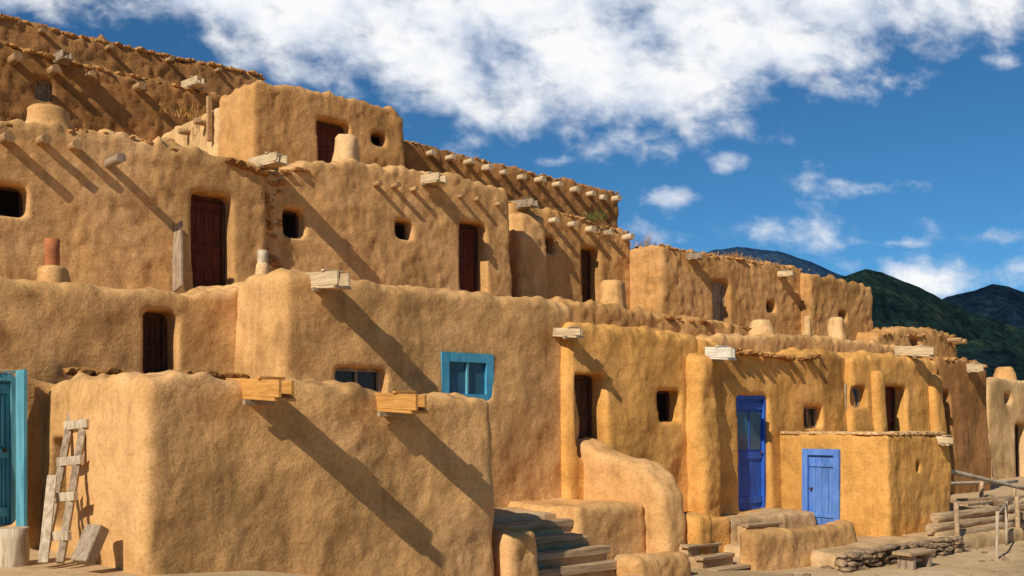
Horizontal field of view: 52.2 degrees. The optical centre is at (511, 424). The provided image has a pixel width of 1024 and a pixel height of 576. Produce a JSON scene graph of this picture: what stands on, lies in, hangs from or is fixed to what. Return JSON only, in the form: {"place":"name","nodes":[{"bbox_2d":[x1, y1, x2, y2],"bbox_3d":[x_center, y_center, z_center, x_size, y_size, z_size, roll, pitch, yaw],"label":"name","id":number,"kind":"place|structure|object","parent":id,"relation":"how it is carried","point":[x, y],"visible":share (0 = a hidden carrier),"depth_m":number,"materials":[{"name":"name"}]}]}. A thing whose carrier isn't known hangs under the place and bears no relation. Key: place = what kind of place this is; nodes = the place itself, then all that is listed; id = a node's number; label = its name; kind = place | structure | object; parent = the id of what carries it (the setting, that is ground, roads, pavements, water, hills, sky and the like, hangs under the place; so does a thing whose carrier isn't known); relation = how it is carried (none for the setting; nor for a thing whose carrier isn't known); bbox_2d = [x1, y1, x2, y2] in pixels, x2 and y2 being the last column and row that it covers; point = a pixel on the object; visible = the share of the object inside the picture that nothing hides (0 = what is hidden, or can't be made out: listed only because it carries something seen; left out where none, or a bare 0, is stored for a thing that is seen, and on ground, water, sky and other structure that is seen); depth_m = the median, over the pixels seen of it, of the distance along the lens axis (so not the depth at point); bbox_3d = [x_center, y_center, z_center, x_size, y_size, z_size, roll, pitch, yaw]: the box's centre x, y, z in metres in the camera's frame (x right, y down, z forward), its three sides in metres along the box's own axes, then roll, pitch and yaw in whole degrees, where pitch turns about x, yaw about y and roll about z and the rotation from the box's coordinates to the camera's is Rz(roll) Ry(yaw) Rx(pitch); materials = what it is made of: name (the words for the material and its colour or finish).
{"place":"outdoors","nodes":[
{"label":"outdoors","id":0,"kind":"place"},
{"bbox_2d":[0,476,1023,575],"bbox_3d":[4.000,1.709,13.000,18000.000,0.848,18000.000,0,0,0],"label":"ground","id":1,"kind":"structure","parent":0,"point":[951,565],"depth_m":14.77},
{"bbox_2d":[0,526,29,566],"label":"chopping log","id":2,"kind":"object","parent":1,"relation":"on","point":[14,547],"visible":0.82,"depth_m":9.79,"materials":[{"name":"grey wood"}]},
{"bbox_2d":[0,369,55,548],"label":"adobe house","id":3,"kind":"structure","parent":1,"relation":"on","point":[24,397],"depth_m":11.08,"materials":[{"name":"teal paint"}]},
{"bbox_2d":[0,370,15,524],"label":"door","id":4,"kind":"structure","parent":3,"relation":"in","point":[7,381],"depth_m":11.07,"materials":[{"name":"teal paint"}]},
{"bbox_2d":[38,475,56,562],"bbox_3d":[-4.354,0.880,9.800,0.085,0.795,0.434,0,0,-13],"label":"leaning plank","id":5,"kind":"object","parent":1,"relation":"on","point":[46,529],"visible":1,"depth_m":9.78,"materials":[{"name":"grey wood"}]},
{"bbox_2d":[40,411,88,563],"bbox_3d":[-4.289,0.483,10.126,0.376,1.639,1.218,0,0,-6],"label":"wooden ladder","id":6,"kind":"object","parent":1,"relation":"on","point":[63,536],"visible":0.71,"depth_m":9.99,"materials":[{"name":"grey wood"}]},
{"bbox_2d":[71,524,108,564],"bbox_3d":[-3.744,1.065,9.275,0.200,0.353,0.262,0,0,28],"label":"wooden block","id":7,"kind":"object","parent":1,"relation":"on","point":[90,544],"depth_m":9.22,"materials":[{"name":"grey wood"}]},
{"bbox_2d":[0,238,248,383],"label":"adobe house","id":8,"kind":"structure","parent":1,"relation":"on","point":[57,325],"depth_m":12.58,"materials":[{"name":"beige paint"}]},
{"bbox_2d":[142,312,167,373],"bbox_3d":[-4.628,-1.019,13.320,0.527,0.897,0.120,0,0,-41],"label":"door","id":9,"kind":"structure","parent":8,"relation":"in","point":[155,353],"depth_m":13.36,"materials":[{"name":"brown wood"}]},
{"bbox_2d":[0,103,288,293],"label":"adobe house","id":10,"kind":"structure","parent":1,"relation":"on","point":[114,210],"depth_m":16.01,"materials":[{"name":"beige paint"}]},
{"bbox_2d":[0,187,22,217],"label":"window","id":11,"kind":"structure","parent":10,"relation":"in","point":[11,201],"depth_m":15.23,"materials":[{"name":"brown wood"}]},
{"bbox_2d":[191,195,225,287],"bbox_3d":[-5.079,-2.963,17.230,0.800,1.683,0.120,0,0,-41],"label":"door","id":12,"kind":"structure","parent":10,"relation":"in","point":[208,243],"depth_m":17.26,"materials":[{"name":"brown wood"}]},
{"bbox_2d":[40,370,494,575],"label":"adobe house","id":13,"kind":"structure","parent":1,"relation":"on","point":[198,472],"depth_m":10.14,"materials":[{"name":"brown paint"}]},
{"bbox_2d":[196,249,578,507],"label":"adobe house","id":14,"kind":"structure","parent":1,"relation":"on","point":[501,355],"depth_m":14.34,"materials":[{"name":"beige paint"}]},
{"bbox_2d":[335,368,380,391],"bbox_3d":[-2.051,-0.554,13.672,0.862,0.464,0.070,0,0,-41],"label":"window","id":15,"kind":"structure","parent":14,"relation":"in","point":[367,378],"depth_m":13.76,"materials":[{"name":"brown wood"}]},
{"bbox_2d":[441,352,493,400],"bbox_3d":[-0.638,-0.653,14.750,0.940,0.707,0.070,0,0,-41],"label":"window","id":16,"kind":"structure","parent":14,"relation":"in","point":[467,374],"depth_m":14.74,"materials":[{"name":"teal paint"}]},
{"bbox_2d":[264,134,511,296],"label":"adobe house","id":17,"kind":"structure","parent":1,"relation":"on","point":[345,210],"depth_m":19.54,"materials":[{"name":"beige paint"}]},
{"bbox_2d":[282,211,298,238],"bbox_3d":[-3.996,-3.504,18.417,0.535,0.588,0.150,0,0,-41],"label":"window","id":18,"kind":"structure","parent":17,"relation":"in","point":[290,220],"depth_m":18.44,"materials":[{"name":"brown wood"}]},
{"bbox_2d":[395,222,405,239],"bbox_3d":[-2.237,-3.675,19.978,0.492,0.445,0.150,0,0,-41],"label":"window","id":19,"kind":"structure","parent":17,"relation":"in","point":[400,231],"depth_m":20.02,"materials":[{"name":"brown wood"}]},
{"bbox_2d":[459,223,478,291],"bbox_3d":[-0.984,-3.344,21.084,0.789,1.482,0.120,0,0,-41],"label":"door","id":20,"kind":"structure","parent":17,"relation":"in","point":[468,234],"depth_m":21.15,"materials":[{"name":"brown wood"}]},
{"bbox_2d":[492,528,538,575],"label":"adobe pier","id":21,"kind":"structure","parent":1,"relation":"on","point":[514,550],"depth_m":11.91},
{"bbox_2d":[493,507,556,523],"bbox_3d":[-0.683,1.793,14.069,2.738,1.315,1.432,0,0,-42],"label":"adobe landing","id":22,"kind":"object","parent":1,"relation":"on","point":[508,514],"visible":0.08,"depth_m":14.07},
{"bbox_2d":[492,518,638,575],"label":"adobe steps","id":23,"kind":"structure","parent":1,"relation":"on","point":[562,550],"depth_m":13.32,"materials":[{"name":"grey wood"}]},
{"bbox_2d":[508,498,645,559],"bbox_3d":[0.870,1.771,15.126,1.517,1.390,1.756,0,0,-42],"label":"adobe bench","id":24,"kind":"object","parent":1,"relation":"on","point":[618,527],"visible":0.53,"depth_m":14.57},
{"bbox_2d":[614,553,630,559],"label":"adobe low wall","id":25,"kind":"structure","parent":1,"relation":"on","point":[618,556],"depth_m":14.29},
{"bbox_2d":[576,437,685,552],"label":"adobe buttress wall","id":26,"kind":"structure","parent":1,"relation":"on","point":[651,487],"depth_m":15.10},
{"bbox_2d":[553,322,720,516],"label":"adobe house","id":27,"kind":"structure","parent":1,"relation":"on","point":[645,392],"depth_m":16.87,"materials":[{"name":"brown concrete"}]},
{"bbox_2d":[574,375,591,438],"bbox_3d":[0.988,-0.161,16.370,0.761,1.327,0.120,0,0,-41],"label":"door","id":28,"kind":"structure","parent":27,"relation":"in","point":[582,383],"depth_m":16.48,"materials":[{"name":"brown wood"}]},
{"bbox_2d":[656,391,669,421],"bbox_3d":[2.399,-0.297,17.550,0.682,0.630,0.150,0,0,-41],"label":"window","id":29,"kind":"structure","parent":27,"relation":"in","point":[663,398],"depth_m":17.64,"materials":[{"name":"brown wood"}]},
{"bbox_2d":[616,551,690,575],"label":"adobe low wall","id":30,"kind":"structure","parent":1,"relation":"on","point":[668,563],"depth_m":13.24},
{"bbox_2d":[684,511,711,554],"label":"adobe pier","id":31,"kind":"structure","parent":1,"relation":"on","point":[698,530],"depth_m":14.98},
{"bbox_2d":[710,516,730,552],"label":"wall","id":32,"kind":"structure","parent":1,"relation":"on","point":[720,532],"depth_m":16.76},
{"bbox_2d":[679,521,782,570],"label":"wooden steps","id":33,"kind":"structure","parent":1,"relation":"on","point":[715,560],"depth_m":14.79,"materials":[{"name":"grey wood"}]},
{"bbox_2d":[721,508,816,542],"bbox_3d":[4.107,1.981,18.120,2.615,0.958,1.343,0,0,-42],"label":"adobe landing","id":34,"kind":"object","parent":1,"relation":"on","point":[790,518],"visible":0.24,"depth_m":17.90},
{"bbox_2d":[697,339,855,514],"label":"adobe house","id":35,"kind":"structure","parent":1,"relation":"on","point":[764,399],"depth_m":19.01,"materials":[{"name":"brown paint"}]},
{"bbox_2d":[544,280,751,336],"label":"adobe house","id":36,"kind":"structure","parent":35,"relation":"on","point":[609,307],"depth_m":20.15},
{"bbox_2d":[508,197,634,309],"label":"adobe house","id":37,"kind":"structure","parent":36,"relation":"on","point":[553,253],"depth_m":23.61,"materials":[{"name":"beige paint"}]},
{"bbox_2d":[404,140,621,227],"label":"adobe house","id":38,"kind":"structure","parent":37,"relation":"on","point":[567,195],"depth_m":27.59,"materials":[{"name":"beige paint"}]},
{"bbox_2d":[161,80,404,170],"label":"adobe house","id":39,"kind":"structure","parent":38,"relation":"on","point":[245,122],"depth_m":22.87,"materials":[{"name":"beige paint"}]},
{"bbox_2d":[0,40,220,140],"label":"adobe house","id":40,"kind":"structure","parent":39,"relation":"on","point":[95,97],"depth_m":24.21,"materials":[{"name":"beige paint"}]},
{"bbox_2d":[34,81,50,101],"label":"door","id":41,"kind":"structure","parent":40,"relation":"in","point":[42,89],"depth_m":23.68,"materials":[{"name":"wood"}]},
{"bbox_2d":[0,13,264,96],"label":"adobe house","id":42,"kind":"structure","parent":40,"relation":"on","point":[221,80],"depth_m":28.12,"materials":[{"name":"brown concrete"}]},
{"bbox_2d":[159,95,204,119],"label":"dry grass","id":43,"kind":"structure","parent":39,"relation":"on","point":[190,115],"depth_m":23.50,"materials":[{"name":"brown plant"}]},
{"bbox_2d":[316,121,343,162],"bbox_3d":[-4.149,-6.202,23.402,0.922,1.178,0.120,0,0,-41],"label":"door","id":44,"kind":"structure","parent":39,"relation":"in","point":[326,132],"depth_m":23.38,"materials":[{"name":"brown wood"}]},
{"bbox_2d":[371,135,379,146],"bbox_3d":[-3.252,-6.540,24.192,0.495,0.399,0.150,0,0,-41],"label":"window","id":45,"kind":"structure","parent":39,"relation":"in","point":[374,140],"depth_m":24.22,"materials":[{"name":"brown wood"}]},
{"bbox_2d":[581,250,590,302],"bbox_3d":[1.605,-3.432,24.516,0.685,1.413,0.120,0,0,-41],"label":"door","id":46,"kind":"structure","parent":37,"relation":"in","point":[585,255],"depth_m":24.62,"materials":[{"name":"brown wood"}]},
{"bbox_2d":[581,200,606,220],"bbox_3d":[1.847,-4.985,24.208,0.856,0.475,0.703,0,0,0],"label":"green weed","id":47,"kind":"object","parent":37,"relation":"on","point":[594,217],"visible":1,"depth_m":24.18,"materials":[{"name":"green plant"}]},
{"bbox_2d":[736,395,765,510],"bbox_3d":[4.238,0.488,18.782,1.039,2.102,0.120,0,0,-41],"label":"door","id":48,"kind":"structure","parent":35,"relation":"in","point":[750,410],"depth_m":18.83,"materials":[{"name":"blue paint"}]},
{"bbox_2d":[804,407,816,427],"bbox_3d":[5.652,-0.137,20.071,0.725,0.524,0.070,0,0,-41],"label":"window","id":49,"kind":"structure","parent":35,"relation":"in","point":[810,413],"depth_m":20.17,"materials":[{"name":"brown wood"}]},
{"bbox_2d":[739,520,856,570],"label":"adobe low wall","id":50,"kind":"structure","parent":1,"relation":"on","point":[771,548],"depth_m":15.16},
{"bbox_2d":[724,526,1023,568],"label":"adobe terrace","id":51,"kind":"structure","parent":1,"relation":"on","point":[822,557],"depth_m":17.07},
{"bbox_2d":[780,431,953,536],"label":"adobe shed","id":52,"kind":"structure","parent":51,"relation":"on","point":[879,484],"depth_m":18.23,"materials":[{"name":"paint"}]},
{"bbox_2d":[802,449,840,524],"bbox_3d":[5.496,1.117,18.527,0.120,1.366,0.740,0,0,-41],"label":"door","id":53,"kind":"structure","parent":52,"relation":"in","point":[821,475],"depth_m":18.51,"materials":[{"name":"blue paint"}]},
{"bbox_2d":[836,345,947,436],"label":"adobe house","id":54,"kind":"structure","parent":1,"relation":"on","point":[903,391],"depth_m":22.02,"materials":[{"name":"beige paint"}]},
{"bbox_2d":[695,316,923,358],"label":"adobe house","id":55,"kind":"structure","parent":54,"relation":"on","point":[762,336],"depth_m":22.76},
{"bbox_2d":[630,243,801,334],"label":"adobe house","id":56,"kind":"structure","parent":55,"relation":"on","point":[669,280],"depth_m":25.81,"materials":[{"name":"beige paint"}]},
{"bbox_2d":[630,230,663,247],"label":"dry grass","id":57,"kind":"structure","parent":56,"relation":"on","point":[645,243],"depth_m":27.73,"materials":[{"name":"plant"}]},
{"bbox_2d":[712,281,723,321],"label":"door","id":58,"kind":"structure","parent":56,"relation":"in","point":[717,287],"depth_m":26.11,"materials":[{"name":"brown wood"}]},
{"bbox_2d":[715,250,765,262],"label":"dry grass","id":59,"kind":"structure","parent":56,"relation":"on","point":[734,255],"depth_m":26.72,"materials":[{"name":"brown plant"}]},
{"bbox_2d":[844,384,859,409],"bbox_3d":[6.828,-0.546,20.968,0.567,0.516,0.070,0,0,-41],"label":"window","id":60,"kind":"structure","parent":54,"relation":"in","point":[856,391],"depth_m":21.04,"materials":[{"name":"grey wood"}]},
{"bbox_2d":[885,387,894,431],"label":"door","id":61,"kind":"structure","parent":54,"relation":"in","point":[890,391],"depth_m":22.19,"materials":[{"name":"brown wood"}]},
{"bbox_2d":[834,535,970,571],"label":"stone retaining wall","id":62,"kind":"structure","parent":1,"relation":"on","point":[876,557],"depth_m":15.61,"materials":[{"name":"beige stone"}]},
{"bbox_2d":[785,495,1023,575],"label":"gravel","id":63,"kind":"structure","parent":1,"relation":"on","point":[1000,571],"depth_m":15.94,"materials":[{"name":"beige gravel"}]},
{"bbox_2d":[856,325,966,357],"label":"adobe house","id":64,"kind":"structure","parent":1,"relation":"on","point":[941,342],"depth_m":30.55,"materials":[{"name":"beige paint"}]},
{"bbox_2d":[800,273,872,340],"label":"adobe house","id":65,"kind":"structure","parent":64,"relation":"on","point":[824,300],"depth_m":28.77,"materials":[{"name":"beige paint"}]},
{"bbox_2d":[892,548,936,569],"bbox_3d":[5.903,1.998,15.339,0.762,0.303,0.308,0,0,-41],"label":"wooden bench","id":66,"kind":"object","parent":1,"relation":"on","point":[910,559],"visible":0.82,"depth_m":15.22,"materials":[{"name":"grey wood"}]},
{"bbox_2d":[820,494,1023,568],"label":"rock pile","id":67,"kind":"object","parent":1,"relation":"on","point":[999,501],"visible":0.34,"depth_m":19.86,"materials":[{"name":"stone"}]},
{"bbox_2d":[916,355,990,493],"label":"adobe house","id":68,"kind":"structure","parent":1,"relation":"on","point":[964,392],"depth_m":23.83,"materials":[{"name":"beige paint"}]},
{"bbox_2d":[925,496,1023,536],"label":"timber retaining wall","id":69,"kind":"structure","parent":1,"relation":"on","point":[955,524],"depth_m":18.21,"materials":[{"name":"grey wood"}]},
{"bbox_2d":[951,469,1023,505],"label":"rail fence","id":70,"kind":"object","parent":1,"relation":"on","point":[982,481],"visible":0.45,"depth_m":20.71,"materials":[{"name":"grey wood"}]},
{"bbox_2d":[995,501,1007,558],"bbox_3d":[8.098,1.775,17.275,0.058,0.851,2.393,0,0,28],"label":"hand rail","id":71,"kind":"object","parent":1,"relation":"on","point":[1005,505],"visible":0.96,"depth_m":16.25,"materials":[{"name":"grey wood"}]},
{"bbox_2d":[986,367,1023,479],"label":"adobe house","id":72,"kind":"structure","parent":1,"relation":"on","point":[1005,401],"depth_m":30.14,"materials":[{"name":"beige paint"}]},
{"bbox_2d":[1015,424,1017,475],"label":"door","id":73,"kind":"structure","parent":72,"relation":"in","point":[1016,427],"depth_m":31.17,"materials":[{"name":"brown wood"}]},
{"bbox_2d":[0,0,1023,298],"label":"sky","id":74,"kind":"structure","parent":0,"point":[843,137],"materials":[{"name":"blue"}]},
{"bbox_2d":[707,247,843,278],"bbox_3d":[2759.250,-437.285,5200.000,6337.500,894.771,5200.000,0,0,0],"label":"mountain range","id":75,"kind":"structure","parent":0,"point":[805,266],"depth_m":5130.04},
{"bbox_2d":[838,269,1023,380],"bbox_3d":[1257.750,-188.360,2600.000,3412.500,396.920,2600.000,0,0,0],"label":"mountain range","id":76,"kind":"structure","parent":0,"point":[992,344],"depth_m":2411.04,"materials":[{"name":"green plant"}]},
{"bbox_2d":[943,284,1023,328],"bbox_3d":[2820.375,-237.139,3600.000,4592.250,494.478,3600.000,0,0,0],"label":"mountain range","id":77,"kind":"structure","parent":0,"point":[1003,304],"depth_m":3251.09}
]}

